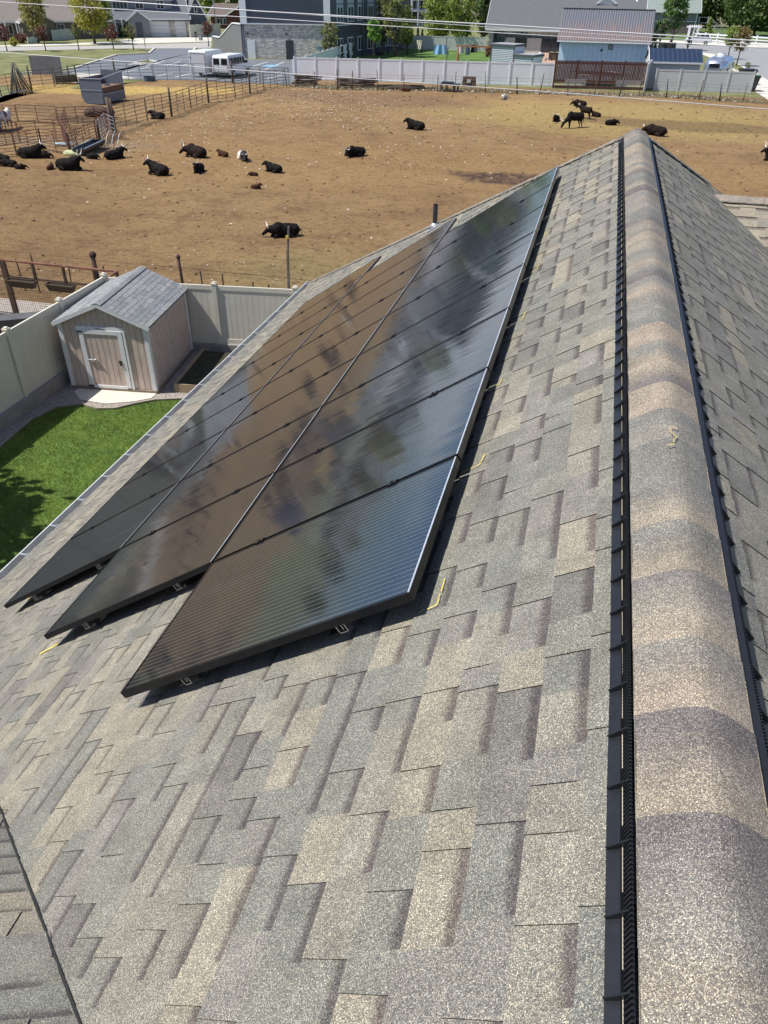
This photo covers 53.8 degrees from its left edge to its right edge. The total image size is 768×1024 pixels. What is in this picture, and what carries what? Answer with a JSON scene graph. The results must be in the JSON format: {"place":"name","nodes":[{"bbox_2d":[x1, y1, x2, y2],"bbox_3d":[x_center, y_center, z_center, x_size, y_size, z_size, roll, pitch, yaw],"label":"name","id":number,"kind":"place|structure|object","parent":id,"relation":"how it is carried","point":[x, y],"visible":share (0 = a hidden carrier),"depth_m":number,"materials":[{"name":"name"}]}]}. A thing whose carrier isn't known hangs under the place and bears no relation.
{"place":"outdoors","nodes":[
{"label":"outdoors","id":0,"kind":"place"},
{"bbox_2d":[0,399,180,570],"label":"lawn","id":1,"kind":"structure","parent":0,"point":[53,495],"depth_m":16.43,"materials":[{"name":"plant"}]},
{"bbox_2d":[0,397,183,447],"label":"lawn edging","id":2,"kind":"object","parent":1,"relation":"on","point":[28,421],"visible":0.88,"depth_m":18.44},
{"bbox_2d":[0,351,199,442],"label":"yard gravel","id":3,"kind":"structure","parent":0,"point":[53,400],"depth_m":18.87,"materials":[{"name":"gravel"}]},
{"bbox_2d":[0,368,70,432],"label":"retaining wall","id":4,"kind":"structure","parent":3,"relation":"on","point":[18,410],"depth_m":18.38,"materials":[{"name":"grey concrete"}]},
{"bbox_2d":[0,272,106,413],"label":"vinyl fence","id":5,"kind":"object","parent":4,"relation":"on","point":[32,357],"visible":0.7,"depth_m":18.27,"materials":[{"name":"plastic"}]},
{"bbox_2d":[74,388,156,402],"bbox_3d":[-6.828,-2.905,19.011,2.102,0.001,0.808,5,35,6],"label":"concrete pad","id":6,"kind":"object","parent":3,"relation":"on","point":[103,396],"visible":1,"depth_m":19.03,"materials":[{"name":"concrete"}]},
{"bbox_2d":[51,266,193,393],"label":"garden shed","id":7,"kind":"structure","parent":3,"relation":"on","point":[130,331],"depth_m":18.93,"materials":[{"name":"wood"}]},
{"bbox_2d":[76,329,134,389],"bbox_3d":[-6.897,-3.760,18.810,1.205,1.570,0.083,5,35,5],"label":"door","id":8,"kind":"structure","parent":7,"relation":"in","point":[105,353],"depth_m":18.79,"materials":[{"name":"wood"}]},
{"bbox_2d":[174,348,230,392],"bbox_3d":[-4.176,-3.707,20.039,2.030,0.240,2.300,5,35,6],"label":"garden bed","id":9,"kind":"object","parent":3,"relation":"on","point":[202,365],"visible":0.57,"depth_m":20.01,"materials":[{"name":"brown wood"}]},
{"bbox_2d":[192,342,238,352],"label":"retaining wall","id":10,"kind":"structure","parent":3,"relation":"on","point":[214,347],"depth_m":21.30,"materials":[{"name":"grey concrete"}]},
{"bbox_2d":[179,281,297,344],"bbox_3d":[-3.476,-5.368,20.721,6.800,1.755,0.140,4,35,5],"label":"vinyl fence","id":11,"kind":"object","parent":10,"relation":"on","point":[221,314],"visible":0.45,"depth_m":20.68,"materials":[{"name":"plastic"}]},
{"bbox_2d":[0,42,211,50],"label":"street","id":12,"kind":"structure","parent":0,"point":[190,45],"depth_m":114.24,"materials":[{"name":"asphalt"}]},
{"bbox_2d":[117,37,211,43],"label":"driveway","id":13,"kind":"structure","parent":0,"point":[162,40],"depth_m":127.71,"materials":[{"name":"white concrete"}]},
{"bbox_2d":[207,3,239,28],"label":"house","id":14,"kind":"structure","parent":0,"point":[225,21],"depth_m":159.12,"materials":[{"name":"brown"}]},
{"bbox_2d":[0,75,767,303],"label":"pasture","id":15,"kind":"structure","parent":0,"point":[96,221],"depth_m":42.79,"materials":[{"name":"soil"}]},
{"bbox_2d":[0,298,52,313],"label":"gravel strip","id":16,"kind":"object","parent":15,"relation":"on","point":[21,306],"depth_m":24.12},
{"bbox_2d":[17,139,46,158],"bbox_3d":[-20.124,-20.667,43.160,1.726,0.943,0.793,-3,35,-6],"label":"cow","id":17,"kind":"object","parent":15,"relation":"on","point":[31,151],"visible":1,"depth_m":42.98},
{"bbox_2d":[28,56,62,75],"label":"windbreak screen","id":18,"kind":"object","parent":15,"relation":"on","point":[38,63],"visible":0.75,"depth_m":79.68,"materials":[{"name":"metal"}]},
{"bbox_2d":[0,115,96,143],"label":"pipe fence","id":19,"kind":"object","parent":15,"relation":"on","point":[16,128],"visible":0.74,"depth_m":47.83,"materials":[{"name":"metal"}]},
{"bbox_2d":[0,104,109,127],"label":"pipe fence","id":20,"kind":"object","parent":15,"relation":"on","point":[37,118],"visible":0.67,"depth_m":53.41,"materials":[{"name":"metal"}]},
{"bbox_2d":[0,112,110,155],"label":"pipe fence","id":21,"kind":"object","parent":15,"relation":"on","point":[39,135],"visible":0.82,"depth_m":44.60,"materials":[{"name":"metal"}]},
{"bbox_2d":[0,259,118,314],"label":"fence","id":22,"kind":"object","parent":15,"relation":"on","point":[10,291],"visible":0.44,"depth_m":22.19,"materials":[{"name":"orange metal"}]},
{"bbox_2d":[4,277,37,288],"bbox_3d":[-10.634,-6.710,22.256,0.980,0.215,0.240,9,36,11],"label":"trough","id":23,"kind":"object","parent":22,"relation":"attached to","point":[21,283],"visible":1,"depth_m":22.21,"materials":[{"name":"metal"}]},
{"bbox_2d":[44,281,76,292],"bbox_3d":[-9.376,-6.512,22.000,0.930,0.215,0.240,9,36,11],"label":"trough","id":24,"kind":"object","parent":22,"relation":"attached to","point":[59,287],"visible":1,"depth_m":21.95,"materials":[{"name":"metal"}]},
{"bbox_2d":[55,148,84,170],"bbox_3d":[-16.867,-18.886,40.552,1.783,1.103,0.780,4,35,5],"label":"cow","id":25,"kind":"object","parent":15,"relation":"on","point":[70,163],"visible":1,"depth_m":40.42},
{"bbox_2d":[72,138,104,155],"bbox_3d":[-17.685,-21.915,45.508,0.750,0.420,3.405,3,35,2],"label":"feed trough","id":26,"kind":"object","parent":15,"relation":"on","point":[90,145],"visible":0.93,"depth_m":45.32,"materials":[{"name":"metal"}]},
{"bbox_2d":[78,69,125,103],"bbox_3d":[-24.294,-35.319,63.754,3.492,3.046,3.637,8,36,10],"label":"hay feeder","id":27,"kind":"object","parent":15,"relation":"on","point":[96,89],"visible":0.94,"depth_m":62.71,"materials":[{"name":"metal"}]},
{"bbox_2d":[0,58,288,95],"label":"pipe fence","id":28,"kind":"object","parent":15,"relation":"on","point":[152,72],"visible":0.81,"depth_m":75.68,"materials":[{"name":"brown metal"}]},
{"bbox_2d":[143,155,168,175],"bbox_3d":[-12.032,-18.289,40.056,1.621,0.885,0.745,14,37,18],"label":"cow","id":29,"kind":"object","parent":15,"relation":"on","point":[156,168],"visible":1,"depth_m":39.93},
{"bbox_2d":[179,141,206,158],"bbox_3d":[-11.053,-21.080,44.024,1.896,0.860,0.824,18,39,23],"label":"cow","id":30,"kind":"object","parent":15,"relation":"on","point":[193,150],"visible":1,"depth_m":43.84},
{"bbox_2d":[109,68,289,131],"bbox_3d":[-14.476,-34.998,63.085,1.311,2.041,29.211,11,36,14],"label":"pipe fence","id":31,"kind":"object","parent":15,"relation":"on","point":[190,106],"visible":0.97,"depth_m":60.76,"materials":[{"name":"brown metal"}]},
{"bbox_2d":[262,222,301,238],"bbox_3d":[-4.199,-11.617,31.122,1.688,0.626,0.707,-11,37,-17],"label":"cow","id":32,"kind":"object","parent":15,"relation":"on","point":[277,229],"visible":0.94,"depth_m":30.93},
{"bbox_2d":[13,89,687,281],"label":"stones","id":33,"kind":"object","parent":15,"relation":"on","point":[294,128],"visible":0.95,"depth_m":54.28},
{"bbox_2d":[0,86,766,306],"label":"dirt clods","id":34,"kind":"object","parent":15,"relation":"on","point":[459,130],"visible":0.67,"depth_m":45.16,"materials":[{"name":"soil"}]},
{"bbox_2d":[284,69,767,102],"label":"wire fence","id":35,"kind":"object","parent":15,"relation":"on","point":[595,89],"visible":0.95,"depth_m":71.52,"materials":[{"name":"metal"}]},
{"bbox_2d":[293,83,763,103],"bbox_3d":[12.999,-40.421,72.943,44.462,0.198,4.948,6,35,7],"label":"fence","id":36,"kind":"object","parent":15,"relation":"on","point":[330,88],"visible":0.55,"depth_m":72.71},
{"bbox_2d":[292,82,767,103],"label":"dry weeds","id":37,"kind":"object","parent":15,"relation":"on","point":[565,91],"visible":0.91,"depth_m":72.41,"materials":[{"name":"plant"}]},
{"bbox_2d":[0,128,767,1023],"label":"house","id":38,"kind":"structure","parent":0,"point":[508,764],"depth_m":2.40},
{"bbox_2d":[31,311,302,601],"bbox_3d":[-2.058,-1.475,9.873,0.141,0.186,8.095,9,36,11],"label":"mounting rail","id":39,"kind":"object","parent":38,"relation":"attached to","point":[40,595],"visible":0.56,"depth_m":6.73,"materials":[{"name":"metal"}]},
{"bbox_2d":[4,482,178,608],"bbox_3d":[-2.611,0.299,6.786,1.642,0.040,1.002,-23,24,29],"label":"solar panel","id":40,"kind":"object","parent":39,"relation":"attached to","point":[97,544],"visible":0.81,"depth_m":6.69,"materials":[{"name":"black glass"}]},
{"bbox_2d":[69,429,225,539],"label":"solar panel","id":41,"kind":"object","parent":39,"relation":"attached to","point":[169,473],"visible":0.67,"depth_m":7.55,"materials":[{"name":"black glass"}]},
{"bbox_2d":[123,386,264,485],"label":"solar panel","id":42,"kind":"object","parent":39,"relation":"attached to","point":[212,426],"visible":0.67,"depth_m":8.36,"materials":[{"name":"black glass"}]},
{"bbox_2d":[167,351,295,441],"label":"solar panel","id":43,"kind":"object","parent":39,"relation":"attached to","point":[249,386],"visible":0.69,"depth_m":9.18,"materials":[{"name":"black glass"}]},
{"bbox_2d":[205,321,321,403],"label":"solar panel","id":44,"kind":"object","parent":39,"relation":"attached to","point":[268,359],"visible":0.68,"depth_m":9.99,"materials":[{"name":"black glass"}]},
{"bbox_2d":[235,296,344,372],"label":"solar panel","id":45,"kind":"object","parent":39,"relation":"attached to","point":[293,332],"visible":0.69,"depth_m":10.82,"materials":[{"name":"black glass"}]},
{"bbox_2d":[262,274,363,345],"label":"solar panel","id":46,"kind":"object","parent":39,"relation":"attached to","point":[316,308],"visible":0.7,"depth_m":11.63,"materials":[{"name":"black glass"}]},
{"bbox_2d":[285,255,381,322],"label":"solar panel","id":47,"kind":"object","parent":39,"relation":"attached to","point":[353,276],"visible":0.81,"depth_m":12.42,"materials":[{"name":"black glass"}]},
{"bbox_2d":[82,281,367,630],"bbox_3d":[-0.971,-1.472,8.252,0.141,0.186,8.095,9,36,11],"label":"mounting rail","id":48,"kind":"object","parent":38,"relation":"attached to","point":[93,623],"visible":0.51,"depth_m":5.11,"materials":[{"name":"metal"}]},
{"bbox_2d":[44,473,274,638],"bbox_3d":[-1.524,0.302,5.165,1.642,0.040,1.002,-23,24,29],"label":"solar panel","id":49,"kind":"object","parent":48,"relation":"attached to","point":[187,547],"visible":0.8,"depth_m":5.06,"materials":[{"name":"black glass"}]},
{"bbox_2d":[122,407,321,547],"bbox_3d":[-1.270,-0.262,5.976,1.642,0.040,1.002,-23,24,29],"label":"solar panel","id":50,"kind":"object","parent":48,"relation":"attached to","point":[256,461],"visible":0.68,"depth_m":5.91,"materials":[{"name":"black glass"}]},
{"bbox_2d":[182,357,357,479],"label":"solar panel","id":51,"kind":"object","parent":48,"relation":"attached to","point":[308,398],"visible":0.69,"depth_m":6.73,"materials":[{"name":"black glass"}]},
{"bbox_2d":[229,317,385,426],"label":"solar panel","id":52,"kind":"object","parent":48,"relation":"attached to","point":[331,359],"visible":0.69,"depth_m":7.55,"materials":[{"name":"black glass"}]},
{"bbox_2d":[266,285,407,384],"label":"solar panel","id":53,"kind":"object","parent":48,"relation":"attached to","point":[369,316],"visible":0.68,"depth_m":8.37,"materials":[{"name":"black glass"}]},
{"bbox_2d":[298,258,426,348],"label":"solar panel","id":54,"kind":"object","parent":48,"relation":"attached to","point":[375,296],"visible":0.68,"depth_m":9.18,"materials":[{"name":"black glass"}]},
{"bbox_2d":[324,236,442,319],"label":"solar panel","id":55,"kind":"object","parent":48,"relation":"attached to","point":[409,262],"visible":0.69,"depth_m":10.00,"materials":[{"name":"black glass"}]},
{"bbox_2d":[173,249,420,592],"bbox_3d":[-0.247,-1.774,7.814,0.141,0.186,8.095,9,36,11],"label":"mounting rail","id":56,"kind":"object","parent":38,"relation":"attached to","point":[186,583],"visible":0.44,"depth_m":4.67,"materials":[{"name":"metal"}]},
{"bbox_2d":[346,217,456,294],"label":"solar panel","id":57,"kind":"object","parent":56,"relation":"attached to","point":[423,242],"visible":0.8,"depth_m":10.80,"materials":[{"name":"black glass"}]},
{"bbox_2d":[179,239,456,686],"bbox_3d":[0.116,-1.468,6.631,0.141,0.186,8.095,9,36,11],"label":"mounting rail","id":58,"kind":"object","parent":38,"relation":"attached to","point":[193,678],"visible":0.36,"depth_m":3.47,"materials":[{"name":"metal"}]},
{"bbox_2d":[324,264,525,404],"bbox_3d":[0.324,-1.387,5.977,1.642,0.040,1.002,-23,24,29],"label":"solar panel","id":59,"kind":"object","parent":58,"relation":"attached to","point":[487,301],"visible":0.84,"depth_m":5.91,"materials":[{"name":"black glass"}]},
{"bbox_2d":[411,183,552,282],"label":"solar panel","id":60,"kind":"object","parent":58,"relation":"attached to","point":[523,208],"visible":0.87,"depth_m":8.36,"materials":[{"name":"black glass"}]},
{"bbox_2d":[329,199,523,636],"bbox_3d":[0.840,-1.771,6.194,0.141,0.186,8.095,9,36,11],"label":"mounting rail","id":61,"kind":"object","parent":38,"relation":"attached to","point":[344,628],"visible":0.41,"depth_m":3.04,"materials":[{"name":"metal"}]},
{"bbox_2d":[121,456,460,697],"bbox_3d":[-0.437,0.305,3.544,1.642,0.039,1.002,-23,24,29],"label":"solar panel","id":62,"kind":"object","parent":61,"relation":"attached to","point":[364,556],"visible":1,"depth_m":3.41,"materials":[{"name":"black glass"}]},
{"bbox_2d":[214,368,490,561],"bbox_3d":[-0.183,-0.259,4.355,1.642,0.040,1.002,-23,24,29],"label":"solar panel","id":63,"kind":"object","parent":61,"relation":"attached to","point":[423,435],"visible":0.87,"depth_m":4.26,"materials":[{"name":"black glass"}]},
{"bbox_2d":[278,308,510,470],"bbox_3d":[0.071,-0.823,5.166,1.642,0.040,1.002,-23,24,29],"label":"solar panel","id":64,"kind":"object","parent":61,"relation":"attached to","point":[471,351],"visible":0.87,"depth_m":5.08,"materials":[{"name":"black glass"}]},
{"bbox_2d":[360,231,536,353],"bbox_3d":[0.578,-1.952,6.788,1.642,0.041,1.002,-23,24,29],"label":"solar panel","id":65,"kind":"object","parent":61,"relation":"attached to","point":[509,258],"visible":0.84,"depth_m":6.73,"materials":[{"name":"black glass"}]},
{"bbox_2d":[388,204,545,314],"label":"solar panel","id":66,"kind":"object","parent":61,"relation":"attached to","point":[514,232],"visible":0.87,"depth_m":7.54,"materials":[{"name":"black glass"}]},
{"bbox_2d":[429,166,558,256],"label":"solar panel","id":67,"kind":"object","parent":61,"relation":"attached to","point":[506,203],"visible":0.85,"depth_m":9.18,"materials":[{"name":"black glass"}]},
{"bbox_2d":[0,15,767,97],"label":"town ground","id":68,"kind":"structure","parent":0,"point":[21,60],"depth_m":100.95,"materials":[{"name":"green plant"}]},
{"bbox_2d":[0,0,112,40],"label":"farmhouse","id":69,"kind":"object","parent":68,"relation":"on","point":[58,17],"visible":0.48,"depth_m":123.90,"materials":[{"name":"beige"}]},
{"bbox_2d":[0,48,293,101],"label":"parking lot","id":70,"kind":"structure","parent":68,"relation":"on","point":[181,55],"depth_m":87.71,"materials":[{"name":"asphalt"}]},
{"bbox_2d":[10,62,33,94],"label":"pole stack","id":71,"kind":"object","parent":70,"relation":"on","point":[13,69],"visible":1,"depth_m":66.87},
{"bbox_2d":[188,49,221,74],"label":"cargo trailer","id":72,"kind":"object","parent":70,"relation":"on","point":[202,57],"visible":0.54,"depth_m":79.79,"materials":[{"name":"white paint"}]},
{"bbox_2d":[212,53,251,77],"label":"passenger van","id":73,"kind":"object","parent":70,"relation":"on","point":[240,62],"visible":0.77,"depth_m":79.62,"materials":[{"name":"white paint"}]},
{"bbox_2d":[109,0,208,37],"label":"garage house","id":74,"kind":"structure","parent":68,"relation":"on","point":[159,24],"depth_m":133.31,"materials":[{"name":"grey"}]},
{"bbox_2d":[149,21,169,36],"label":"garage door","id":75,"kind":"structure","parent":74,"relation":"in","point":[158,28],"depth_m":133.88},
{"bbox_2d":[189,23,220,36],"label":"vinyl fence","id":76,"kind":"object","parent":68,"relation":"on","point":[216,29],"visible":0.69,"depth_m":136.30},
{"bbox_2d":[212,22,242,53],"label":"ramp wall","id":77,"kind":"structure","parent":68,"relation":"on","point":[228,39],"depth_m":102.07,"materials":[{"name":"grey paint"}]},
{"bbox_2d":[238,0,410,59],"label":"commercial building","id":78,"kind":"structure","parent":68,"relation":"on","point":[274,38],"depth_m":98.85,"materials":[{"name":"stone"}]},
{"bbox_2d":[293,56,554,85],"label":"vinyl fence","id":79,"kind":"object","parent":68,"relation":"on","point":[393,69],"visible":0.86,"depth_m":78.21,"materials":[{"name":"plastic"}]},
{"bbox_2d":[552,59,649,89],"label":"slat fence","id":80,"kind":"object","parent":68,"relation":"on","point":[601,65],"visible":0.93,"depth_m":75.50,"materials":[{"name":"wood"}]},
{"bbox_2d":[642,47,702,87],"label":"storage shed","id":81,"kind":"structure","parent":68,"relation":"on","point":[676,59],"depth_m":76.37,"materials":[{"name":"blue metal"}]},
{"bbox_2d":[653,68,755,93],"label":"vinyl fence","id":82,"kind":"object","parent":68,"relation":"on","point":[737,80],"visible":0.92,"depth_m":74.77,"materials":[{"name":"plastic"}]},
{"bbox_2d":[703,53,734,70],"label":"travel trailer","id":83,"kind":"object","parent":68,"relation":"on","point":[721,62],"visible":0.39,"depth_m":78.74,"materials":[{"name":"metal"}]},
{"bbox_2d":[0,52,767,109],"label":"power line","id":84,"kind":"object","parent":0,"point":[396,81],"visible":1,"depth_m":20.62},
{"bbox_2d":[2,2,767,48],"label":"power line","id":85,"kind":"object","parent":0,"point":[396,26],"visible":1,"depth_m":19.91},
{"bbox_2d":[355,49,489,61],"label":"neighbour lawn","id":86,"kind":"structure","parent":0,"point":[413,54],"depth_m":107.02,"materials":[{"name":"plant"}]},
{"bbox_2d":[292,42,352,77],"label":"vinyl fence","id":87,"kind":"object","parent":86,"relation":"on","point":[335,52],"visible":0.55,"depth_m":94.39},
{"bbox_2d":[380,0,412,56],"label":"tree","id":88,"kind":"object","parent":86,"relation":"on","point":[388,9],"visible":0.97,"depth_m":102.99,"materials":[{"name":"green plant"}]},
{"bbox_2d":[406,35,486,50],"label":"vinyl fence","id":89,"kind":"object","parent":86,"relation":"on","point":[430,42],"visible":0.7,"depth_m":116.31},
{"bbox_2d":[440,0,479,38],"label":"tree","id":90,"kind":"object","parent":86,"relation":"on","point":[456,14],"visible":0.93,"depth_m":114.79,"materials":[{"name":"green plant"}]},
{"bbox_2d":[97,0,767,41],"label":"power line","id":91,"kind":"object","parent":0,"point":[442,21],"visible":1,"depth_m":19.59,"materials":[{"name":"metal"}]},
{"bbox_2d":[202,0,753,26],"bbox_3d":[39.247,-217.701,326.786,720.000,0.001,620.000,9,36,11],"label":"town ground","id":92,"kind":"structure","parent":0,"point":[723,25],"depth_m":230.37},
{"bbox_2d":[14,0,47,42],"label":"tree","id":93,"kind":"object","parent":92,"relation":"on","point":[31,18],"visible":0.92,"depth_m":115.89,"materials":[{"name":"green plant"}]},
{"bbox_2d":[67,0,110,43],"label":"tree","id":94,"kind":"object","parent":92,"relation":"on","point":[89,21],"visible":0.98,"depth_m":116.66,"materials":[{"name":"green plant"}]},
{"bbox_2d":[319,19,339,55],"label":"tree","id":95,"kind":"object","parent":92,"relation":"on","point":[329,27],"visible":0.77,"depth_m":95.08,"materials":[{"name":"green plant"}]},
{"bbox_2d":[419,0,463,35],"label":"tree","id":96,"kind":"object","parent":92,"relation":"on","point":[434,13],"visible":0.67,"depth_m":125.00,"materials":[{"name":"green plant"}]},
{"bbox_2d":[477,0,490,36],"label":"tree","id":97,"kind":"object","parent":92,"relation":"on","point":[484,13],"visible":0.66,"depth_m":120.01,"materials":[{"name":"green plant"}]},
{"bbox_2d":[658,0,693,47],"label":"tree","id":98,"kind":"object","parent":92,"relation":"on","point":[676,5],"visible":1,"depth_m":120.67,"materials":[{"name":"green plant"}]},
{"bbox_2d":[698,0,733,26],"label":"tree","id":99,"kind":"object","parent":92,"relation":"on","point":[714,9],"visible":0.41,"depth_m":190.04,"materials":[{"name":"green plant"}]},
{"bbox_2d":[716,0,767,35],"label":"tree","id":100,"kind":"object","parent":92,"relation":"on","point":[754,13],"visible":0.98,"depth_m":156.34,"materials":[{"name":"green plant"}]},
{"bbox_2d":[731,23,752,65],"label":"tree","id":101,"kind":"object","parent":92,"relation":"on","point":[745,32],"visible":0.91,"depth_m":98.57,"materials":[{"name":"green plant"}]},
{"bbox_2d":[490,42,544,62],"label":"garden building","id":102,"kind":"structure","parent":0,"point":[506,52],"depth_m":90.74,"materials":[{"name":"white"}]},
{"bbox_2d":[287,13,765,44],"bbox_3d":[2.878,-12.655,19.726,33.459,1.116,0.014,9,36,11],"label":"power line","id":103,"kind":"object","parent":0,"point":[541,30],"visible":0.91,"depth_m":19.52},
{"bbox_2d":[485,0,647,52],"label":"white house","id":104,"kind":"structure","parent":0,"point":[541,13],"depth_m":114.97,"materials":[{"name":"beige"}]},
{"bbox_2d":[557,8,655,80],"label":"barn","id":105,"kind":"structure","parent":0,"point":[587,49],"depth_m":81.53,"materials":[{"name":"metal"}]},
{"bbox_2d":[647,43,767,78],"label":"side road","id":106,"kind":"structure","parent":0,"point":[757,58],"depth_m":118.59,"materials":[{"name":"asphalt"}]},
{"bbox_2d":[657,29,767,42],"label":"lawn","id":107,"kind":"structure","parent":0,"point":[760,34],"depth_m":163.15,"materials":[{"name":"green plant"}]},
{"bbox_2d":[647,0,701,33],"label":"split level house","id":108,"kind":"structure","parent":107,"relation":"on","point":[695,9],"depth_m":164.24,"materials":[{"name":"white"}]},
{"label":"neighbour yard","id":109,"kind":"structure","parent":0,"visible":0},
{"bbox_2d":[0,311,39,333],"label":"stone block","id":110,"kind":"structure","parent":109,"relation":"on","point":[10,320],"depth_m":21.43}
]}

